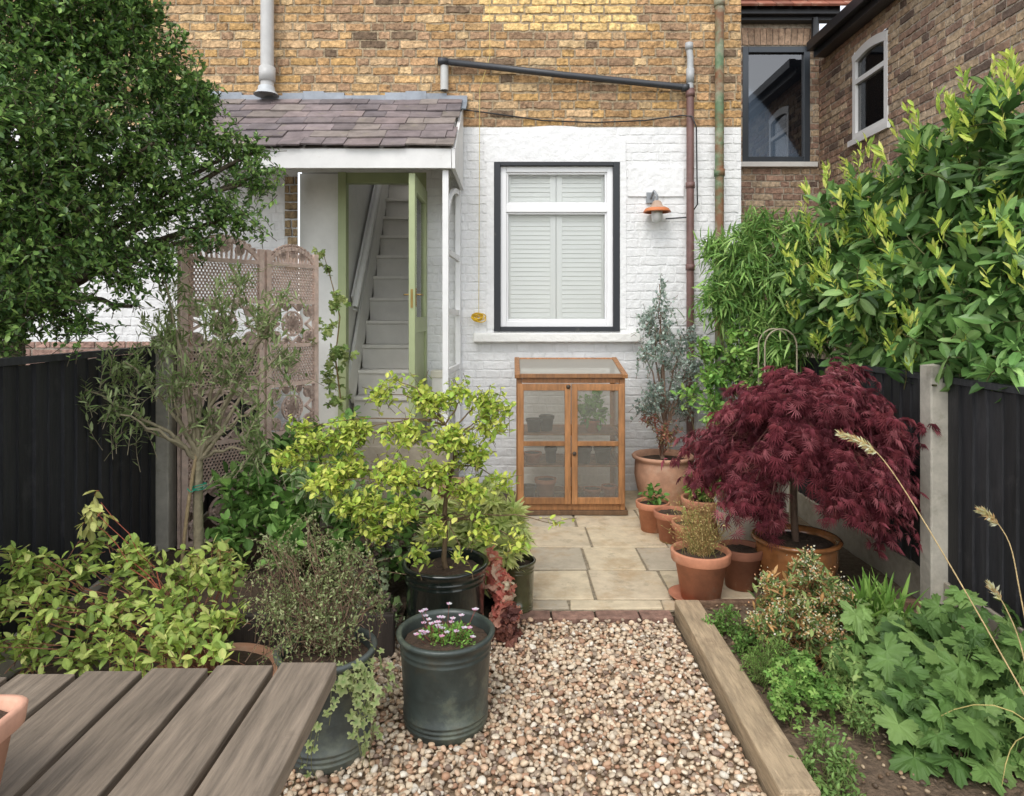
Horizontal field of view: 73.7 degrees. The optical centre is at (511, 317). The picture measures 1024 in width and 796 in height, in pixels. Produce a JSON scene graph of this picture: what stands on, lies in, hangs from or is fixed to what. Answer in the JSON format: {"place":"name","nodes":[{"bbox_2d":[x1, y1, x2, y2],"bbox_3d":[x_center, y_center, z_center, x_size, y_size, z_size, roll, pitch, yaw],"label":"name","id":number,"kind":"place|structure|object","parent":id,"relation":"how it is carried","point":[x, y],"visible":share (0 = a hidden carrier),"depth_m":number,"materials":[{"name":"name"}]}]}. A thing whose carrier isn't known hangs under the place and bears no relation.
{"place":"outdoors","nodes":[
{"label":"outdoors","id":0,"kind":"place"},
{"bbox_2d":[7,648,167,681],"bbox_3d":[-1.605,1.480,1.920,0.910,0.035,2.240,0,0,0],"label":"flower bed","id":1,"kind":"object","parent":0,"point":[51,669],"visible":0.03,"depth_m":2.87,"materials":[{"name":"soil"}]},
{"bbox_2d":[80,612,394,659],"bbox_3d":[-1.210,1.410,3.020,1.380,0.200,0.040,0,0,0],"label":"timber sleeper","id":2,"kind":"object","parent":1,"relation":"on","point":[386,639],"visible":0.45,"depth_m":3.00,"materials":[{"name":"brown wood"}]},
{"bbox_2d":[279,454,361,578],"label":"shrub","id":3,"kind":"object","parent":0,"point":[298,476],"visible":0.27,"depth_m":3.36,"materials":[{"name":"green plant"}]},
{"bbox_2d":[66,335,762,790],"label":"ground","id":4,"kind":"structure","parent":0,"point":[488,601],"depth_m":3.51,"materials":[{"name":"soil"}]},
{"bbox_2d":[26,341,149,364],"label":"garden wall","id":5,"kind":"structure","parent":4,"relation":"on","point":[39,348],"depth_m":4.99,"materials":[{"name":"brick"}]},
{"bbox_2d":[0,335,256,679],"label":"fence","id":6,"kind":"object","parent":4,"relation":"on","point":[54,466],"visible":0.33,"depth_m":3.26,"materials":[{"name":"wood"}]},
{"bbox_2d":[0,0,288,366],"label":"evergreen tree","id":7,"kind":"object","parent":4,"relation":"on","point":[56,250],"visible":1,"depth_m":3.23,"materials":[{"name":"green plant"}]},
{"bbox_2d":[58,520,421,625],"bbox_3d":[-1.280,1.360,3.825,1.560,0.053,1.550,0,0,0],"label":"flower bed","id":8,"kind":"object","parent":4,"relation":"on","point":[396,588],"visible":0.11,"depth_m":3.46,"materials":[{"name":"soil"}]},
{"bbox_2d":[75,257,323,577],"bbox_3d":[-1.598,0.535,3.479,1.225,1.697,0.514,0,0,-8],"label":"olive tree","id":9,"kind":"object","parent":8,"relation":"on","point":[202,444],"visible":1,"depth_m":3.48,"materials":[{"name":"green plant"}]},
{"bbox_2d":[187,482,206,492],"bbox_3d":[-1.619,0.876,3.522,0.073,0.034,0.109,0,0,0],"label":"tree tie","id":10,"kind":"object","parent":9,"relation":"attached to","point":[193,489],"visible":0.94,"depth_m":3.51,"materials":[{"name":"plastic"}]},
{"bbox_2d":[177,234,318,549],"bbox_3d":[-1.756,0.473,4.486,0.341,1.969,0.984,0,0,40],"label":"folding screen","id":11,"kind":"object","parent":8,"relation":"on","point":[263,258],"visible":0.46,"depth_m":4.37,"materials":[{"name":"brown wood"}]},
{"bbox_2d":[296,247,360,411],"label":"grape vine","id":12,"kind":"object","parent":11,"relation":"attached to","point":[335,354],"visible":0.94,"depth_m":4.98,"materials":[{"name":"green plant"}]},
{"bbox_2d":[203,405,428,596],"bbox_3d":[-1.015,0.962,3.639,1.258,0.849,1.008,0,0,40],"label":"hydrangea shrub","id":13,"kind":"object","parent":8,"relation":"on","point":[257,507],"visible":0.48,"depth_m":3.60,"materials":[{"name":"green plant"}]},
{"bbox_2d":[334,534,421,628],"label":"ground cover plant","id":14,"kind":"object","parent":8,"relation":"on","point":[392,547],"visible":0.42,"depth_m":3.17,"materials":[{"name":"green plant"}]},
{"bbox_2d":[0,0,740,527],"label":"brick house","id":15,"kind":"structure","parent":4,"relation":"on","point":[442,192],"depth_m":5.89,"materials":[{"name":"white paint"}]},
{"bbox_2d":[403,173,426,437],"bbox_3d":[-0.751,-0.080,5.492,0.142,2.000,0.755,0,0,0],"label":"door","id":16,"kind":"structure","parent":15,"relation":"in","point":[417,294],"depth_m":5.37,"materials":[{"name":"paint"}]},
{"bbox_2d":[471,0,489,322],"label":"washing line","id":17,"kind":"object","parent":15,"relation":"hanging from","point":[476,315],"visible":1,"depth_m":5.84,"materials":[{"name":"plastic"}]},
{"bbox_2d":[473,162,640,341],"bbox_3d":[0.385,-0.561,5.945,1.430,1.552,0.270,0,0,0],"label":"window","id":18,"kind":"structure","parent":15,"relation":"in","point":[557,224],"depth_m":6.01,"materials":[{"name":"paint"}]},
{"bbox_2d":[643,190,670,222],"bbox_3d":[1.227,-0.940,5.780,0.236,0.285,0.236,0,0,0],"label":"wall lamp","id":19,"kind":"object","parent":15,"relation":"attached to","point":[656,209],"visible":1,"depth_m":5.75,"materials":[{"name":"metal"}]},
{"bbox_2d":[519,610,673,623],"bbox_3d":[0.390,1.513,3.421,0.820,0.054,0.092,0,0,0],"label":"brick edging","id":20,"kind":"object","parent":4,"relation":"on","point":[613,616],"visible":0.49,"depth_m":3.40,"materials":[{"name":"red brick"}]},
{"bbox_2d":[675,600,820,795],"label":"timber sleeper","id":21,"kind":"object","parent":4,"relation":"on","point":[765,745],"visible":0.98,"depth_m":2.50,"materials":[{"name":"brown wood"}]},
{"bbox_2d":[699,599,921,607],"bbox_3d":[1.530,1.500,3.500,1.140,0.100,0.040,0,0,0],"label":"timber sleeper","id":22,"kind":"object","parent":4,"relation":"on","point":[719,602],"visible":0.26,"depth_m":3.48,"materials":[{"name":"brown wood"}]},
{"bbox_2d":[741,0,1023,385],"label":"neighbour house","id":23,"kind":"structure","parent":4,"relation":"on","point":[812,96],"depth_m":7.39,"materials":[{"name":"brick"}]},
{"bbox_2d":[741,46,817,167],"bbox_3d":[3.080,-2.460,8.010,0.960,1.420,0.140,0,0,0],"label":"window","id":24,"kind":"structure","parent":23,"relation":"in","point":[775,79],"depth_m":8.03,"materials":[{"name":"plastic"}]},
{"bbox_2d":[847,28,890,147],"bbox_3d":[3.640,-2.325,6.865,0.160,1.050,0.770,0,0,0],"label":"window","id":25,"kind":"structure","parent":23,"relation":"in","point":[870,61],"depth_m":6.87,"materials":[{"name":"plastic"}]},
{"bbox_2d":[770,46,1023,402],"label":"laurel hedge","id":26,"kind":"object","parent":4,"relation":"on","point":[918,235],"visible":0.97,"depth_m":3.70,"materials":[{"name":"green plant"}]},
{"bbox_2d":[771,352,1023,639],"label":"fence","id":27,"kind":"object","parent":4,"relation":"on","point":[969,459],"visible":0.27,"depth_m":3.33,"materials":[{"name":"wood"}]},
{"bbox_2d":[280,617,766,795],"bbox_3d":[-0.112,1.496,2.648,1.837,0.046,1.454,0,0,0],"label":"gravel","id":28,"kind":"structure","parent":0,"point":[501,699],"depth_m":2.46,"materials":[{"name":"beige gravel"}]},
{"bbox_2d":[0,662,335,795],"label":"garden table","id":29,"kind":"object","parent":28,"relation":"on","point":[232,730],"visible":0.98,"depth_m":1.24,"materials":[{"name":"brown wood"}]},
{"bbox_2d":[0,694,28,783],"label":"plant pot","id":30,"kind":"object","parent":29,"relation":"on","point":[13,709],"visible":1,"depth_m":1.04,"materials":[{"name":"ceramic"}]},
{"bbox_2d":[156,642,276,675],"bbox_3d":[-1.130,1.425,2.580,0.515,0.150,0.515,0,0,0],"label":"plant pot","id":31,"kind":"object","parent":28,"relation":"on","point":[245,650],"visible":0.09,"depth_m":2.75,"materials":[{"name":"ceramic"}]},
{"bbox_2d":[0,490,250,677],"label":"red stemmed shrub","id":32,"kind":"object","parent":31,"relation":"on","point":[179,631],"visible":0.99,"depth_m":2.57,"materials":[{"name":"green plant"}]},
{"bbox_2d":[273,625,376,775],"bbox_3d":[-0.645,1.320,2.370,0.349,0.360,0.349,0,0,0],"label":"plant pot","id":33,"kind":"object","parent":28,"relation":"on","point":[338,749],"visible":0.38,"depth_m":2.25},
{"bbox_2d":[234,508,405,672],"bbox_3d":[-0.709,1.000,2.433,0.623,0.566,0.536,0,0,0],"label":"herb shrub","id":34,"kind":"object","parent":33,"relation":"in","point":[316,624],"visible":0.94,"depth_m":2.44,"materials":[{"name":"green plant"}]},
{"bbox_2d":[291,643,399,788],"bbox_3d":[-0.545,1.290,2.192,0.354,0.355,0.214,0,0,-38],"label":"ivy plant","id":35,"kind":"object","parent":33,"relation":"in","point":[369,686],"visible":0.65,"depth_m":2.19,"materials":[{"name":"green plant"}]},
{"bbox_2d":[401,546,488,618],"bbox_3d":[-0.305,1.308,3.130,0.399,0.385,0.399,0,0,0],"label":"plant pot","id":36,"kind":"object","parent":28,"relation":"on","point":[457,586],"visible":0.44,"depth_m":3.00,"materials":[{"name":"ceramic"}]},
{"bbox_2d":[268,370,574,579],"bbox_3d":[-0.416,0.711,3.082,1.393,0.930,0.467,0,0,0],"label":"lime leaved shrub","id":37,"kind":"object","parent":36,"relation":"in","point":[449,439],"visible":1,"depth_m":3.03,"materials":[{"name":"green plant"}]},
{"bbox_2d":[396,608,494,746],"bbox_3d":[-0.245,1.327,2.530,0.366,0.345,0.366,0,0,0],"label":"plant pot","id":38,"kind":"object","parent":28,"relation":"on","point":[445,692],"visible":0.9,"depth_m":2.40,"materials":[{"name":"grey metal"}]},
{"bbox_2d":[414,602,478,647],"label":"saxifrage plant","id":39,"kind":"object","parent":38,"relation":"in","point":[440,630],"visible":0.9,"depth_m":2.50,"materials":[{"name":"green plant"}]},
{"bbox_2d":[484,545,522,647],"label":"heuchera plant","id":40,"kind":"object","parent":28,"relation":"on","point":[504,614],"visible":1,"depth_m":3.19,"materials":[{"name":"red plant"}]},
{"bbox_2d":[515,490,754,615],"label":"patio","id":41,"kind":"structure","parent":0,"point":[621,578],"depth_m":4.09,"materials":[{"name":"beige stone"}]},
{"bbox_2d":[514,357,627,514],"bbox_3d":[0.443,0.908,5.375,0.855,1.153,0.574,0,0,0],"label":"mini greenhouse","id":42,"kind":"object","parent":41,"relation":"on","point":[569,498],"visible":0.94,"depth_m":5.12,"materials":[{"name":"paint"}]},
{"bbox_2d":[524,483,536,496],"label":"plant pot","id":43,"kind":"object","parent":42,"relation":"on","point":[529,489],"visible":0.73,"depth_m":5.24,"materials":[{"name":"plastic"}]},
{"bbox_2d":[524,450,541,463],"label":"plant pot","id":44,"kind":"object","parent":42,"relation":"on","point":[532,456],"visible":1,"depth_m":5.24,"materials":[{"name":"ceramic"}]},
{"bbox_2d":[525,417,542,431],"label":"plant pot","id":45,"kind":"object","parent":42,"relation":"on","point":[533,424],"visible":1,"depth_m":5.24,"materials":[{"name":"plastic"}]},
{"bbox_2d":[518,384,570,503],"bbox_3d":[0.241,0.950,5.108,0.397,0.900,0.040,0,0,0],"label":"door","id":46,"kind":"structure","parent":42,"relation":"in","point":[521,387],"depth_m":5.10,"materials":[{"name":"paint"}]},
{"bbox_2d":[534,476,556,496],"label":"plant pot","id":47,"kind":"object","parent":42,"relation":"on","point":[545,486],"visible":0.9,"depth_m":5.24,"materials":[{"name":"ceramic"}]},
{"bbox_2d":[539,414,554,430],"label":"plant pot","id":48,"kind":"object","parent":42,"relation":"on","point":[547,423],"visible":0.98,"depth_m":5.28,"materials":[{"name":"plastic"}]},
{"bbox_2d":[544,446,556,462],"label":"plant pot","id":49,"kind":"object","parent":42,"relation":"on","point":[550,452],"visible":0.98,"depth_m":5.25,"materials":[{"name":"plastic"}]},
{"bbox_2d":[578,446,591,463],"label":"plant pot","id":50,"kind":"object","parent":42,"relation":"on","point":[584,453],"visible":0.73,"depth_m":5.23,"materials":[{"name":"plastic"}]},
{"bbox_2d":[583,486,600,496],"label":"plant pot","id":51,"kind":"object","parent":42,"relation":"on","point":[591,491],"visible":0.9,"depth_m":5.24,"materials":[{"name":"ceramic"}]},
{"bbox_2d":[584,419,599,431],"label":"plant pot","id":52,"kind":"object","parent":42,"relation":"on","point":[592,426],"visible":0.86,"depth_m":5.24,"materials":[{"name":"ceramic"}]},
{"bbox_2d":[578,391,610,430],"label":"tomato seedling","id":53,"kind":"object","parent":52,"relation":"in","point":[584,410],"visible":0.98,"depth_m":5.24,"materials":[{"name":"green plant"}]},
{"bbox_2d":[571,384,624,503],"bbox_3d":[0.644,0.950,5.108,0.396,0.900,0.040,0,0,0],"label":"door","id":54,"kind":"structure","parent":42,"relation":"in","point":[575,388],"depth_m":5.10,"materials":[{"name":"paint"}]},
{"bbox_2d":[593,446,611,463],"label":"plant pot","id":55,"kind":"object","parent":42,"relation":"on","point":[602,454],"visible":0.91,"depth_m":5.23,"materials":[{"name":"plastic"}]},
{"bbox_2d":[601,483,616,496],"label":"plant pot","id":56,"kind":"object","parent":42,"relation":"on","point":[608,489],"visible":0.91,"depth_m":5.24,"materials":[{"name":"ceramic"}]},
{"bbox_2d":[636,497,669,532],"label":"plant pot","id":57,"kind":"object","parent":41,"relation":"on","point":[648,522],"visible":0.72,"depth_m":4.71,"materials":[{"name":"ceramic"}]},
{"bbox_2d":[638,482,669,504],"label":"strawberry plant","id":58,"kind":"object","parent":57,"relation":"in","point":[651,491],"visible":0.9,"depth_m":4.78,"materials":[{"name":"green plant"}]},
{"bbox_2d":[632,449,693,505],"bbox_3d":[1.210,1.300,5.480,0.494,0.400,0.494,0,0,0],"label":"plant pot","id":59,"kind":"object","parent":41,"relation":"on","point":[647,468],"visible":0.68,"depth_m":5.30,"materials":[{"name":"ceramic"}]},
{"bbox_2d":[629,273,704,458],"bbox_3d":[1.247,0.399,5.503,0.690,1.494,0.498,0,0,0],"label":"eucalyptus shrub","id":60,"kind":"object","parent":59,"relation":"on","point":[660,395],"visible":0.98,"depth_m":5.45,"materials":[{"name":"green plant"}]},
{"bbox_2d":[653,505,690,543],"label":"plant pot","id":61,"kind":"object","parent":41,"relation":"on","point":[666,523],"visible":0.7,"depth_m":4.49,"materials":[{"name":"ceramic"}]},
{"bbox_2d":[668,584,684,599],"bbox_3d":[0.955,1.476,3.620,0.250,0.025,0.250,0,0,0],"label":"pot saucer","id":62,"kind":"object","parent":41,"relation":"on","point":[674,591],"visible":0.25,"depth_m":3.65,"materials":[{"name":"ceramic"}]},
{"bbox_2d":[670,541,731,599],"bbox_3d":[0.995,1.350,3.600,0.313,0.250,0.313,0,0,0],"label":"plant pot","id":63,"kind":"object","parent":62,"relation":"on","point":[700,578],"visible":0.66,"depth_m":3.50,"materials":[{"name":"ceramic"}]},
{"bbox_2d":[656,491,742,558],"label":"dry grass plant","id":64,"kind":"object","parent":63,"relation":"on","point":[699,542],"visible":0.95,"depth_m":3.58,"materials":[{"name":"brown plant"}]},
{"bbox_2d":[671,516,711,541],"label":"plant pot","id":65,"kind":"object","parent":41,"relation":"on","point":[674,525],"visible":0.3,"depth_m":4.27,"materials":[{"name":"ceramic"}]},
{"bbox_2d":[682,507,705,526],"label":"seedling","id":66,"kind":"object","parent":65,"relation":"in","point":[693,513],"visible":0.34,"depth_m":4.28,"materials":[{"name":"green plant"}]},
{"bbox_2d":[681,491,719,541],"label":"plant pot","id":67,"kind":"object","parent":41,"relation":"on","point":[685,499],"visible":0.3,"depth_m":4.52,"materials":[{"name":"ceramic"}]},
{"bbox_2d":[682,468,719,501],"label":"leafy plant","id":68,"kind":"object","parent":67,"relation":"in","point":[702,497],"visible":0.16,"depth_m":4.58,"materials":[{"name":"green plant"}]},
{"bbox_2d":[670,318,801,440],"bbox_3d":[1.612,0.751,4.924,0.883,1.503,0.564,0,0,0],"label":"climbing shrub","id":69,"kind":"object","parent":41,"relation":"on","point":[732,368],"visible":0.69,"depth_m":4.93,"materials":[{"name":"green plant"}]},
{"bbox_2d":[719,539,762,591],"bbox_3d":[1.270,1.378,3.780,0.247,0.220,0.247,0,0,0],"label":"plant pot","id":70,"kind":"object","parent":41,"relation":"on","point":[742,568],"visible":0.69,"depth_m":3.70,"materials":[{"name":"ceramic"}]},
{"bbox_2d":[514,491,857,611],"bbox_3d":[0.950,1.498,4.680,1.900,0.001,2.420,0,0,0],"label":"patio bedding","id":71,"kind":"object","parent":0,"point":[590,582],"visible":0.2,"depth_m":3.96,"materials":[{"name":"concrete"}]},
{"bbox_2d":[504,553,535,613],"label":"plant pot","id":72,"kind":"object","parent":71,"relation":"on","point":[523,581],"visible":0.42,"depth_m":3.42,"materials":[{"name":"ceramic"}]},
{"bbox_2d":[714,495,761,541],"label":"plant pot","id":73,"kind":"object","parent":71,"relation":"on","point":[747,526],"visible":0.08,"depth_m":4.22,"materials":[{"name":"concrete"}]},
{"bbox_2d":[751,523,843,598],"bbox_3d":[1.560,1.350,3.750,0.472,0.300,0.472,0,0,0],"label":"plant pot","id":74,"kind":"object","parent":71,"relation":"on","point":[828,545],"visible":0.53,"depth_m":3.66,"materials":[{"name":"ceramic"}]},
{"bbox_2d":[661,356,941,560],"bbox_3d":[1.571,0.749,3.810,1.487,1.031,1.241,0,0,0],"label":"red maple tree","id":75,"kind":"object","parent":74,"relation":"in","point":[757,443],"visible":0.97,"depth_m":3.48,"materials":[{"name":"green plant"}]},
{"bbox_2d":[751,499,916,598],"bbox_3d":[1.730,1.500,4.690,0.860,0.017,2.320,0,0,0],"label":"flower bed","id":76,"kind":"object","parent":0,"point":[851,565],"visible":0.07,"depth_m":4.02,"materials":[{"name":"soil"}]},
{"bbox_2d":[676,204,846,385],"bbox_3d":[1.897,0.308,5.103,1.313,2.389,0.949,0,0,0],"label":"bamboo","id":77,"kind":"object","parent":76,"relation":"on","point":[742,285],"visible":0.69,"depth_m":5.05,"materials":[{"name":"green plant"}]},
{"bbox_2d":[758,328,797,523],"bbox_3d":[1.851,0.789,4.760,0.232,1.423,0.132,0,0,0],"label":"plant support","id":78,"kind":"object","parent":76,"relation":"on","point":[779,329],"visible":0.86,"depth_m":4.70,"materials":[{"name":"paint"}]},
{"bbox_2d":[704,604,1023,795],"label":"flower bed","id":79,"kind":"object","parent":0,"point":[874,768],"visible":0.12,"depth_m":2.29,"materials":[{"name":"soil"}]},
{"bbox_2d":[702,603,758,658],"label":"cranesbill plant","id":80,"kind":"object","parent":79,"relation":"on","point":[739,639],"visible":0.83,"depth_m":3.15,"materials":[{"name":"green plant"}]},
{"bbox_2d":[738,631,791,693],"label":"spurge plant","id":81,"kind":"object","parent":79,"relation":"on","point":[758,665],"visible":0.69,"depth_m":2.78,"materials":[{"name":"green plant"}]},
{"bbox_2d":[744,545,861,668],"bbox_3d":[1.262,1.277,2.975,0.550,0.520,0.474,0,0,0],"label":"pieris shrub","id":82,"kind":"object","parent":79,"relation":"on","point":[798,613],"visible":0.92,"depth_m":2.94,"materials":[{"name":"green plant"}]},
{"bbox_2d":[763,649,845,730],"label":"geranium plant","id":83,"kind":"object","parent":79,"relation":"on","point":[803,676],"visible":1,"depth_m":2.48,"materials":[{"name":"green plant"}]},
{"bbox_2d":[788,697,880,795],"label":"weed plant","id":84,"kind":"object","parent":79,"relation":"on","point":[840,770],"visible":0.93,"depth_m":2.19,"materials":[{"name":"green plant"}]},
{"bbox_2d":[821,641,875,731],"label":"weed plant","id":85,"kind":"object","parent":79,"relation":"on","point":[841,678],"visible":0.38,"depth_m":2.59,"materials":[{"name":"green plant"}]},
{"bbox_2d":[840,567,928,621],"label":"lily plant","id":86,"kind":"object","parent":79,"relation":"on","point":[885,597],"visible":0.56,"depth_m":3.24,"materials":[{"name":"green plant"}]},
{"bbox_2d":[845,596,961,642],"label":"leafy plant","id":87,"kind":"object","parent":79,"relation":"on","point":[909,625],"visible":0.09,"depth_m":3.13,"materials":[{"name":"green plant"}]},
{"bbox_2d":[821,585,1023,795],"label":"anemone plant","id":88,"kind":"object","parent":79,"relation":"on","point":[904,675],"visible":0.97,"depth_m":2.44,"materials":[{"name":"green plant"}]},
{"bbox_2d":[835,429,1023,783],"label":"ornamental grass","id":89,"kind":"object","parent":79,"relation":"on","point":[983,511],"depth_m":2.29,"materials":[{"name":"beige plant"}]},
{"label":"flower bed","id":90,"kind":"structure","parent":0,"visible":0},
{"bbox_2d":[411,474,536,597],"bbox_3d":[-0.193,1.139,3.493,0.679,0.608,0.607,0,0,32],"label":"variegated fatsia","id":91,"kind":"object","parent":90,"relation":"on","point":[498,505],"visible":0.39,"depth_m":3.46,"materials":[{"name":"green plant"}]}
]}

